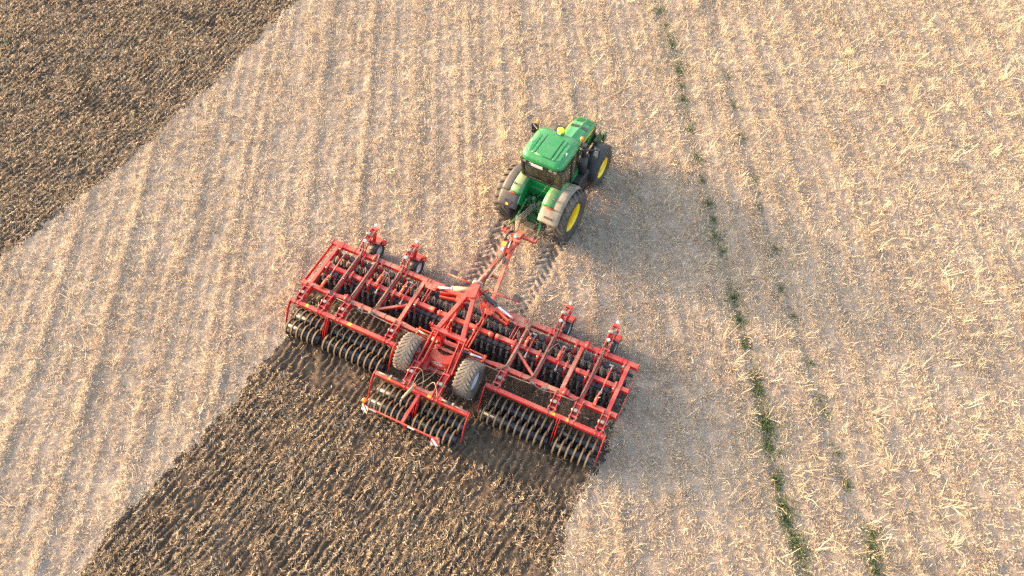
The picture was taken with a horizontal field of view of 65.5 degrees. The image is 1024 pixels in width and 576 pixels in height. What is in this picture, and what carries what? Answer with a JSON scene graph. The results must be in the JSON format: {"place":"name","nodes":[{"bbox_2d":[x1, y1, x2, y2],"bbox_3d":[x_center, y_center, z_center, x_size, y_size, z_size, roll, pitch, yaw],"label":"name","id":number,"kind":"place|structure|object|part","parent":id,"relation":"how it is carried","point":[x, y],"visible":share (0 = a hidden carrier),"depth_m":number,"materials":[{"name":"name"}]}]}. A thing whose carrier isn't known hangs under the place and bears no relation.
{"place":"outdoors","nodes":[
{"label":"outdoors","id":0,"kind":"place"},
{"bbox_2d":[0,0,297,255],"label":"tilled soil","id":1,"kind":"structure","parent":0,"point":[212,22],"depth_m":34.83,"materials":[{"name":"brown soil"}]},
{"bbox_2d":[0,0,1023,575],"bbox_3d":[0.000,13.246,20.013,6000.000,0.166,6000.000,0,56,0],"label":"stubble field","id":2,"kind":"structure","parent":0,"point":[212,266],"depth_m":29.40,"materials":[{"name":"beige plant"}]},
{"bbox_2d":[0,0,643,575],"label":"tilled soil","id":3,"kind":"structure","parent":2,"relation":"on","point":[104,146],"depth_m":25.97,"materials":[{"name":"brown soil"}]},
{"bbox_2d":[284,205,638,468],"bbox_3d":[-1.325,0.708,27.064,11.820,2.178,9.815,22,59,14],"label":"disc harrow","id":4,"kind":"object","parent":3,"relation":"on","point":[409,359],"visible":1,"depth_m":26.37,"materials":[{"name":"red paint"}]},
{"bbox_2d":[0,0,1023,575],"bbox_3d":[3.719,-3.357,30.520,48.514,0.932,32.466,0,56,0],"label":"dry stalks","id":5,"kind":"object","parent":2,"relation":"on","point":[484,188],"visible":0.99,"depth_m":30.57,"materials":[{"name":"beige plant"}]},
{"bbox_2d":[0,0,1023,575],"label":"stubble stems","id":6,"kind":"object","parent":2,"relation":"on","point":[586,240],"visible":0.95,"depth_m":30.78,"materials":[{"name":"plant"}]},
{"bbox_2d":[492,108,612,242],"bbox_3d":[1.786,-4.710,29.764,3.031,3.637,6.060,25,60,16],"label":"tractor","id":7,"kind":"object","parent":2,"relation":"on","point":[553,173],"visible":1,"depth_m":28.87,"materials":[{"name":"metal"}]},
{"bbox_3d":[1.060,-4.082,28.388,1.520,0.841,0.086,25,60,16],"label":"window pane","id":8,"kind":"part","parent":7,"relation":"part of","materials":[{"name":"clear glass"}]},
{"bbox_3d":[1.922,-3.940,28.499,0.010,1.180,0.831,28,61,17],"label":"window pane","id":9,"kind":"part","parent":7,"relation":"part of","materials":[{"name":"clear glass"}]},
{"bbox_3d":[2.265,-4.521,28.884,0.014,1.180,0.832,17,58,11],"label":"window pane","id":10,"kind":"part","parent":7,"relation":"part of","materials":[{"name":"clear glass"}]}
]}

